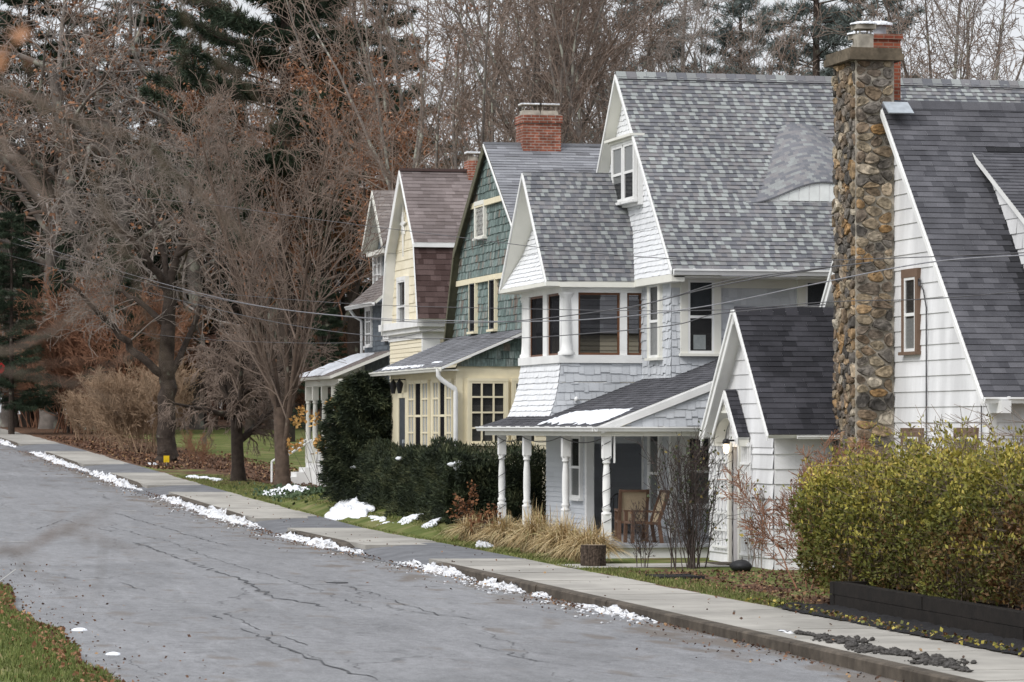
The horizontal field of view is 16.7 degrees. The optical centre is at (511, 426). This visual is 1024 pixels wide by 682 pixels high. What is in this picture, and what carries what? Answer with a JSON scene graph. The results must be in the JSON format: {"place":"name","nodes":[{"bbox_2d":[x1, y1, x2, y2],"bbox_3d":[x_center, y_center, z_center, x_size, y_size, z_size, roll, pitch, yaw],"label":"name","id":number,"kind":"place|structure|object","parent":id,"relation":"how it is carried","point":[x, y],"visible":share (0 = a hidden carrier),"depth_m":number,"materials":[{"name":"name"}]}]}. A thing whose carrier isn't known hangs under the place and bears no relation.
{"place":"outdoors","nodes":[
{"label":"outdoors","id":0,"kind":"place"},
{"bbox_2d":[0,428,60,445],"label":"pavement","id":1,"kind":"structure","parent":0,"point":[20,439],"depth_m":173.59,"materials":[{"name":"concrete"}]},
{"bbox_2d":[0,211,61,433],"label":"pine tree","id":2,"kind":"object","parent":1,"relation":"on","point":[13,403],"visible":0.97,"depth_m":184.83,"materials":[{"name":"green plant"}]},
{"bbox_2d":[0,582,125,681],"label":"lawn grass","id":3,"kind":"structure","parent":0,"point":[32,659],"depth_m":43.92,"materials":[{"name":"plant"}]},
{"bbox_2d":[45,451,125,466],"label":"pavement","id":4,"kind":"structure","parent":0,"point":[84,458],"depth_m":145.04,"materials":[{"name":"concrete"}]},
{"bbox_2d":[110,472,200,487],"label":"pavement","id":5,"kind":"structure","parent":0,"point":[153,479],"depth_m":122.71,"materials":[{"name":"concrete"}]},
{"bbox_2d":[169,492,315,521],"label":"pavement","id":6,"kind":"structure","parent":0,"point":[237,503],"depth_m":102.04,"materials":[{"name":"concrete"}]},
{"bbox_2d":[228,516,361,535],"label":"driveway","id":7,"kind":"structure","parent":0,"point":[278,526],"depth_m":91.98,"materials":[{"name":"concrete"}]},
{"bbox_2d":[288,528,435,549],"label":"pavement","id":8,"kind":"structure","parent":0,"point":[364,536],"depth_m":83.17,"materials":[{"name":"concrete"}]},
{"bbox_2d":[325,542,523,568],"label":"driveway","id":9,"kind":"structure","parent":0,"point":[423,554],"depth_m":75.40,"materials":[{"name":"concrete"}]},
{"bbox_2d":[0,443,900,681],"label":"road","id":10,"kind":"structure","parent":0,"point":[237,605],"depth_m":54.74,"materials":[{"name":"asphalt"}]},
{"bbox_2d":[9,450,904,681],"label":"gutter leaves","id":11,"kind":"object","parent":10,"relation":"on","point":[573,605],"visible":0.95,"depth_m":60.33,"materials":[{"name":"brown plant"}]},
{"bbox_2d":[0,409,1023,681],"bbox_3d":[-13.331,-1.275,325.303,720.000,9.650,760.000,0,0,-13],"label":"ground","id":12,"kind":"structure","parent":0,"point":[220,439],"depth_m":100.63,"materials":[{"name":"green plant"}]},
{"bbox_2d":[27,230,87,432],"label":"pine tree","id":13,"kind":"object","parent":12,"relation":"on","point":[60,248],"visible":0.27,"depth_m":189.72,"materials":[{"name":"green plant"}]},
{"bbox_2d":[0,0,115,426],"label":"pine tree","id":14,"kind":"object","parent":12,"relation":"on","point":[27,282],"visible":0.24,"depth_m":203.48,"materials":[{"name":"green plant"}]},
{"bbox_2d":[5,254,824,338],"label":"utility cable","id":15,"kind":"object","parent":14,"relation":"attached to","point":[500,338],"visible":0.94,"depth_m":67.33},
{"bbox_2d":[0,583,133,681],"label":"lawn edge leaves","id":16,"kind":"object","parent":12,"relation":"on","point":[60,652],"visible":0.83,"depth_m":45.72,"materials":[{"name":"brown plant"}]},
{"bbox_2d":[55,388,109,440],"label":"thicket shrub","id":17,"kind":"object","parent":12,"relation":"on","point":[74,401],"visible":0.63,"depth_m":170.31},
{"bbox_2d":[17,10,158,318],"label":"pine tree","id":18,"kind":"object","parent":12,"relation":"on","point":[112,121],"visible":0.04,"depth_m":221.49,"materials":[{"name":"green plant"}]},
{"bbox_2d":[15,272,175,432],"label":"thicket shrub","id":19,"kind":"object","parent":12,"relation":"on","point":[54,372],"visible":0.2,"depth_m":187.89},
{"bbox_2d":[3,262,191,433],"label":"thicket shrub","id":20,"kind":"object","parent":12,"relation":"on","point":[73,340],"visible":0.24,"depth_m":186.02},
{"bbox_2d":[72,372,145,448],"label":"thicket shrub","id":21,"kind":"object","parent":12,"relation":"on","point":[92,404],"visible":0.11,"depth_m":157.77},
{"bbox_2d":[0,0,220,426],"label":"bare tree","id":22,"kind":"object","parent":12,"relation":"on","point":[3,418],"visible":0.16,"depth_m":204.77,"materials":[{"name":"brown plant"}]},
{"bbox_2d":[81,237,151,400],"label":"pine tree","id":23,"kind":"object","parent":12,"relation":"on","point":[128,283],"visible":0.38,"depth_m":185.57,"materials":[{"name":"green plant"}]},
{"bbox_2d":[33,275,205,433],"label":"thicket shrub","id":24,"kind":"object","parent":12,"relation":"on","point":[122,352],"visible":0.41,"depth_m":184.96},
{"bbox_2d":[35,0,206,286],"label":"pine tree","id":25,"kind":"object","parent":12,"relation":"on","point":[150,24],"visible":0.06,"depth_m":224.48,"materials":[{"name":"green plant"}]},
{"bbox_2d":[0,0,246,428],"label":"oak tree","id":26,"kind":"object","parent":12,"relation":"on","point":[47,421],"visible":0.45,"depth_m":197.25,"materials":[{"name":"brown plant"}]},
{"bbox_2d":[85,367,180,452],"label":"thicket shrub","id":27,"kind":"object","parent":12,"relation":"on","point":[117,382],"visible":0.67,"depth_m":152.34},
{"bbox_2d":[81,358,205,452],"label":"thicket shrub","id":28,"kind":"object","parent":12,"relation":"on","point":[181,387],"visible":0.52,"depth_m":152.20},
{"bbox_2d":[0,0,293,428],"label":"oak tree","id":29,"kind":"object","parent":12,"relation":"on","point":[105,124],"visible":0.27,"depth_m":198.45,"materials":[{"name":"brown plant"}]},
{"bbox_2d":[0,0,295,608],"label":"tree branches","id":30,"kind":"object","parent":12,"relation":"on","point":[20,34],"visible":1,"depth_m":4.94,"materials":[{"name":"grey plant"}]},
{"bbox_2d":[22,89,283,462],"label":"street tree","id":31,"kind":"object","parent":12,"relation":"on","point":[165,437],"visible":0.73,"depth_m":140.26,"materials":[{"name":"brown plant"}]},
{"bbox_2d":[45,436,292,469],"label":"thicket leaves","id":32,"kind":"object","parent":12,"relation":"on","point":[126,456],"visible":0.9,"depth_m":149.71,"materials":[{"name":"brown plant"}]},
{"bbox_2d":[0,0,362,429],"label":"bare tree","id":33,"kind":"object","parent":12,"relation":"on","point":[26,188],"visible":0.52,"depth_m":196.95,"materials":[{"name":"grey plant"}]},
{"bbox_2d":[0,239,871,322],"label":"utility cable","id":34,"kind":"object","parent":33,"relation":"on","point":[538,318],"visible":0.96,"depth_m":65.20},
{"bbox_2d":[18,286,364,429],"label":"distant brush","id":35,"kind":"object","parent":12,"relation":"on","point":[232,319],"visible":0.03,"depth_m":199.01,"materials":[{"name":"plant"}]},
{"bbox_2d":[127,0,264,425],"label":"pine tree","id":36,"kind":"object","parent":12,"relation":"on","point":[177,28],"visible":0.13,"depth_m":207.07,"materials":[{"name":"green plant"}]},
{"bbox_2d":[44,0,374,429],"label":"oak tree","id":37,"kind":"object","parent":12,"relation":"on","point":[156,112],"visible":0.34,"depth_m":198.03,"materials":[{"name":"brown plant"}]},
{"bbox_2d":[154,451,313,485],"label":"meadow edge leaves","id":38,"kind":"object","parent":12,"relation":"on","point":[228,465],"visible":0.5,"depth_m":134.81,"materials":[{"name":"brown plant"}]},
{"bbox_2d":[147,321,338,480],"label":"weeping tree","id":39,"kind":"object","parent":12,"relation":"on","point":[238,403],"visible":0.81,"depth_m":121.56,"materials":[{"name":"brown plant"}]},
{"bbox_2d":[145,16,365,434],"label":"oak tree","id":40,"kind":"object","parent":12,"relation":"on","point":[249,423],"visible":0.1,"depth_m":185.88,"materials":[{"name":"brown plant"}]},
{"bbox_2d":[134,30,411,486],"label":"vase tree","id":41,"kind":"object","parent":12,"relation":"on","point":[282,413],"visible":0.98,"depth_m":115.90,"materials":[{"name":"brown plant"}]},
{"bbox_2d":[119,0,431,441],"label":"pine tree","id":42,"kind":"object","parent":12,"relation":"on","point":[238,23],"visible":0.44,"depth_m":170.03,"materials":[{"name":"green plant"}]},
{"bbox_2d":[230,482,331,508],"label":"ground cover","id":43,"kind":"object","parent":12,"relation":"on","point":[314,490],"visible":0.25,"depth_m":106.02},
{"bbox_2d":[203,0,372,429],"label":"bare tree","id":44,"kind":"object","parent":12,"relation":"on","point":[270,309],"visible":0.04,"depth_m":197.54,"materials":[{"name":"brown plant"}]},
{"bbox_2d":[174,32,424,392],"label":"oak tree","id":45,"kind":"object","parent":12,"relation":"on","point":[331,236],"visible":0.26,"depth_m":171.54,"materials":[{"name":"brown plant"}]},
{"bbox_2d":[290,277,347,435],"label":"bare tree","id":46,"kind":"object","parent":12,"relation":"on","point":[331,320],"visible":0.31,"depth_m":159.76,"materials":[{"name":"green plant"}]},
{"bbox_2d":[271,190,394,485],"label":"blue grey house","id":47,"kind":"structure","parent":12,"relation":"on","point":[380,357],"depth_m":119.21,"materials":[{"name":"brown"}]},
{"bbox_2d":[324,496,374,519],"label":"snow mound","id":48,"kind":"object","parent":12,"relation":"on","point":[352,508],"visible":0.98,"depth_m":93.96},
{"bbox_2d":[233,0,466,356],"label":"pine tree","id":49,"kind":"object","parent":12,"relation":"on","point":[354,329],"visible":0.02,"depth_m":199.70,"materials":[{"name":"green plant"}]},
{"bbox_2d":[313,369,392,501],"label":"yew tree","id":50,"kind":"object","parent":12,"relation":"on","point":[357,408],"visible":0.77,"depth_m":96.22,"materials":[{"name":"green plant"}]},
{"bbox_2d":[236,0,476,229],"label":"bare tree","id":51,"kind":"object","parent":12,"relation":"on","point":[390,53],"visible":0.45,"depth_m":164.99,"materials":[{"name":"grey plant"}]},
{"bbox_2d":[280,0,495,284],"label":"bare tree","id":52,"kind":"object","parent":12,"relation":"on","point":[374,181],"visible":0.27,"depth_m":159.55,"materials":[{"name":"brown plant"}]},
{"bbox_2d":[249,0,569,211],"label":"bare tree","id":53,"kind":"object","parent":12,"relation":"on","point":[418,147],"visible":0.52,"depth_m":144.84,"materials":[{"name":"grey plant"}]},
{"bbox_2d":[378,151,480,441],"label":"yellow house","id":54,"kind":"structure","parent":12,"relation":"on","point":[417,268],"depth_m":104.63,"materials":[{"name":"brown wood"}]},
{"bbox_2d":[395,276,408,333],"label":"window","id":55,"kind":"structure","parent":54,"relation":"in","point":[402,283],"depth_m":105.91,"materials":[{"name":"white paint"}]},
{"bbox_2d":[329,435,545,524],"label":"yew hedge","id":56,"kind":"object","parent":12,"relation":"on","point":[424,480],"visible":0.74,"depth_m":85.48,"materials":[{"name":"plant"}]},
{"bbox_2d":[362,0,548,190],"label":"bare tree","id":57,"kind":"object","parent":12,"relation":"on","point":[445,153],"visible":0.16,"depth_m":149.11,"materials":[{"name":"grey plant"}]},
{"bbox_2d":[343,0,593,292],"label":"bare tree","id":58,"kind":"object","parent":12,"relation":"on","point":[453,159],"visible":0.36,"depth_m":135.37,"materials":[{"name":"grey plant"}]},
{"bbox_2d":[463,507,525,546],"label":"fountain grass","id":59,"kind":"object","parent":12,"relation":"on","point":[494,534],"depth_m":77.44,"materials":[{"name":"plant"}]},
{"bbox_2d":[340,0,693,234],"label":"bare tree","id":60,"kind":"object","parent":12,"relation":"on","point":[533,76],"visible":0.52,"depth_m":125.08,"materials":[{"name":"grey plant"}]},
{"bbox_2d":[382,0,655,167],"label":"bare tree","id":61,"kind":"object","parent":12,"relation":"on","point":[501,105],"visible":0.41,"depth_m":127.46,"materials":[{"name":"grey plant"}]},
{"bbox_2d":[173,474,867,622],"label":"verge grass","id":62,"kind":"structure","parent":12,"relation":"on","point":[697,587],"depth_m":72.10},
{"bbox_2d":[407,0,676,168],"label":"bare tree","id":63,"kind":"object","parent":12,"relation":"on","point":[524,81],"visible":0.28,"depth_m":130.29,"materials":[{"name":"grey plant"}]},
{"bbox_2d":[520,509,584,558],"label":"fountain grass","id":64,"kind":"object","parent":12,"relation":"on","point":[557,531],"depth_m":71.98,"materials":[{"name":"plant"}]},
{"bbox_2d":[462,0,671,156],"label":"bare tree","id":65,"kind":"object","parent":12,"relation":"on","point":[579,131],"visible":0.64,"depth_m":125.26,"materials":[{"name":"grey plant"}]},
{"bbox_2d":[369,103,796,512],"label":"green house","id":66,"kind":"structure","parent":12,"relation":"on","point":[428,400],"depth_m":92.05,"materials":[{"name":"grey"}]},
{"bbox_2d":[421,380,430,446],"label":"window","id":67,"kind":"structure","parent":66,"relation":"in","point":[425,384],"depth_m":91.30,"materials":[{"name":"yellow paint"}]},
{"bbox_2d":[465,378,509,445],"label":"window","id":68,"kind":"structure","parent":66,"relation":"in","point":[487,398],"depth_m":87.89,"materials":[{"name":"yellow paint"}]},
{"bbox_2d":[498,0,707,143],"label":"bare tree","id":69,"kind":"object","parent":12,"relation":"on","point":[605,102],"visible":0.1,"depth_m":134.72,"materials":[{"name":"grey plant"}]},
{"bbox_2d":[399,0,855,142],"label":"bare tree","id":70,"kind":"object","parent":12,"relation":"on","point":[656,54],"visible":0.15,"depth_m":142.09,"materials":[{"name":"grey plant"}]},
{"bbox_2d":[623,498,664,567],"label":"rose bush","id":71,"kind":"object","parent":12,"relation":"on","point":[644,514],"visible":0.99,"depth_m":68.06,"materials":[{"name":"brown plant"}]},
{"bbox_2d":[585,0,708,143],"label":"pine tree","id":72,"kind":"object","parent":12,"relation":"on","point":[664,3],"visible":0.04,"depth_m":213.55,"materials":[{"name":"green plant"}]},
{"bbox_2d":[566,0,770,102],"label":"bare tree","id":73,"kind":"object","parent":12,"relation":"on","point":[683,47],"visible":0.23,"depth_m":146.35,"materials":[{"name":"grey plant"}]},
{"bbox_2d":[625,438,715,569],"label":"rose bush","id":74,"kind":"object","parent":12,"relation":"on","point":[671,510],"visible":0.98,"depth_m":67.21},
{"bbox_2d":[643,418,743,568],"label":"rose bush","id":75,"kind":"object","parent":12,"relation":"on","point":[690,529],"visible":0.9,"depth_m":67.69,"materials":[{"name":"brown plant"}]},
{"bbox_2d":[436,563,983,681],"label":"kerb","id":76,"kind":"structure","parent":12,"relation":"on","point":[897,671],"depth_m":48.86,"materials":[{"name":"concrete"}]},
{"bbox_2d":[635,0,791,74],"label":"bare tree","id":77,"kind":"object","parent":12,"relation":"on","point":[699,29],"visible":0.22,"depth_m":142.50,"materials":[{"name":"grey plant"}]},
{"bbox_2d":[627,567,835,604],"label":"bed leaves","id":78,"kind":"object","parent":12,"relation":"on","point":[760,583],"visible":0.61,"depth_m":62.09,"materials":[{"name":"brown plant"}]},
{"bbox_2d":[666,0,799,73],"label":"pine tree","id":79,"kind":"object","parent":12,"relation":"on","point":[743,6],"visible":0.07,"depth_m":203.59,"materials":[{"name":"green plant"}]},
{"bbox_2d":[475,71,1023,557],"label":"grey house","id":80,"kind":"structure","parent":12,"relation":"on","point":[709,173],"depth_m":78.75,"materials":[{"name":"wood"}]},
{"bbox_2d":[569,436,583,500],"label":"window","id":81,"kind":"structure","parent":80,"relation":"in","point":[576,459],"depth_m":79.48,"materials":[{"name":"white paint"}]},
{"bbox_2d":[538,407,633,424],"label":"snow patch","id":82,"kind":"object","parent":80,"relation":"on","point":[589,417],"visible":1,"depth_m":74.35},
{"bbox_2d":[620,139,637,203],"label":"window","id":83,"kind":"structure","parent":80,"relation":"in","point":[629,158],"depth_m":79.42,"materials":[{"name":"white paint"}]},
{"bbox_2d":[614,489,649,541],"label":"patio chair","id":84,"kind":"object","parent":80,"relation":"on","point":[626,498],"visible":0.69,"depth_m":73.80,"materials":[{"name":"brown wood"}]},
{"bbox_2d":[623,490,669,543],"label":"patio chair","id":85,"kind":"object","parent":80,"relation":"on","point":[650,522],"visible":0.73,"depth_m":73.10,"materials":[{"name":"brown wood"}]},
{"bbox_2d":[644,284,662,360],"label":"window","id":86,"kind":"structure","parent":80,"relation":"in","point":[654,292],"depth_m":77.75,"materials":[{"name":"beige paint"}]},
{"bbox_2d":[647,436,662,515],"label":"window","id":87,"kind":"structure","parent":80,"relation":"in","point":[651,445],"depth_m":77.84,"materials":[{"name":"white paint"}]},
{"bbox_2d":[678,436,712,508],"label":"window","id":88,"kind":"structure","parent":80,"relation":"in","point":[683,450],"depth_m":76.66,"materials":[{"name":"white paint"}]},
{"bbox_2d":[679,275,720,355],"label":"window","id":89,"kind":"structure","parent":80,"relation":"in","point":[710,326],"depth_m":76.69,"materials":[{"name":"beige paint"}]},
{"bbox_2d":[797,276,827,306],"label":"window","id":90,"kind":"structure","parent":80,"relation":"in","point":[812,293],"depth_m":77.24,"materials":[{"name":"glass"}]},
{"bbox_2d":[717,429,877,587],"bbox_3d":[5.464,1.500,60.793,3.712,2.928,2.497,0,0,20],"label":"red twig bush","id":91,"kind":"object","parent":12,"relation":"on","point":[777,508],"visible":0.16,"depth_m":60.76,"materials":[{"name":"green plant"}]},
{"bbox_2d":[706,0,905,75],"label":"pine tree","id":92,"kind":"object","parent":12,"relation":"on","point":[835,40],"visible":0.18,"depth_m":171.67,"materials":[{"name":"green plant"}]},
{"bbox_2d":[716,0,926,75],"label":"bare tree","id":93,"kind":"object","parent":12,"relation":"on","point":[778,56],"visible":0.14,"depth_m":146.35,"materials":[{"name":"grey plant"}]},
{"bbox_2d":[780,0,924,77],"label":"pine tree","id":94,"kind":"object","parent":12,"relation":"on","point":[827,52],"visible":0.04,"depth_m":184.57,"materials":[{"name":"green plant"}]},
{"bbox_2d":[699,21,1023,569],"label":"white cottage","id":95,"kind":"structure","parent":12,"relation":"on","point":[914,178],"depth_m":66.21,"materials":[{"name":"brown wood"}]},
{"bbox_2d":[898,268,920,354],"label":"window","id":96,"kind":"structure","parent":95,"relation":"in","point":[910,309],"depth_m":65.29,"materials":[{"name":"brown paint"}]},
{"bbox_2d":[776,602,1023,655],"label":"mulch strip","id":97,"kind":"object","parent":12,"relation":"on","point":[928,627],"visible":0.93,"depth_m":49.20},
{"bbox_2d":[744,595,1023,654],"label":"mulch leaves","id":98,"kind":"object","parent":97,"relation":"on","point":[877,623],"visible":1,"depth_m":49.59,"materials":[{"name":"brown plant"}]},
{"bbox_2d":[782,403,1023,610],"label":"deciduous hedge","id":99,"kind":"object","parent":12,"relation":"on","point":[943,522],"visible":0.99,"depth_m":51.49,"materials":[{"name":"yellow plant"}]},
{"bbox_2d":[813,0,1023,79],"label":"bare tree","id":100,"kind":"object","parent":12,"relation":"on","point":[929,58],"visible":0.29,"depth_m":118.27,"materials":[{"name":"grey plant"}]},
{"bbox_2d":[830,581,1023,639],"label":"timber retaining wall","id":101,"kind":"structure","parent":12,"relation":"on","point":[1003,621],"depth_m":49.95,"materials":[{"name":"wood"}]},
{"bbox_2d":[842,0,1023,80],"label":"bare tree","id":102,"kind":"object","parent":12,"relation":"on","point":[1001,30],"visible":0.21,"depth_m":131.56,"materials":[{"name":"grey plant"}]},
{"bbox_2d":[857,0,1021,79],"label":"bare tree","id":103,"kind":"object","parent":12,"relation":"on","point":[957,39],"visible":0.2,"depth_m":126.35,"materials":[{"name":"grey plant"}]},
{"bbox_2d":[0,0,1023,413],"label":"sky","id":104,"kind":"structure","parent":0,"point":[1015,32],"materials":[{"name":"white"}]},
{"bbox_2d":[20,239,1023,321],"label":"utility cable","id":105,"kind":"object","parent":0,"point":[649,313],"visible":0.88,"depth_m":58.16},
{"bbox_2d":[489,499,560,553],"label":"fountain grass","id":106,"kind":"object","parent":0,"point":[528,528],"depth_m":74.32,"materials":[{"name":"plant"}]},
{"bbox_2d":[59,191,1023,261],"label":"utility cable","id":107,"kind":"object","parent":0,"point":[651,257],"visible":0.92,"depth_m":59.19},
{"bbox_2d":[539,511,638,562],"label":"fountain grass","id":108,"kind":"object","parent":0,"point":[590,537],"depth_m":69.89,"materials":[{"name":"plant"}]},
{"bbox_2d":[190,496,1023,681],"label":"pavement","id":109,"kind":"structure","parent":0,"point":[991,666],"depth_m":52.83,"materials":[{"name":"concrete"}]},
{"bbox_2d":[794,629,976,671],"bbox_3d":[4.892,2.894,45.299,1.024,0.142,7.051,0,0,-13],"label":"dirt pile","id":110,"kind":"object","parent":109,"relation":"on","point":[852,644],"visible":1,"depth_m":44.89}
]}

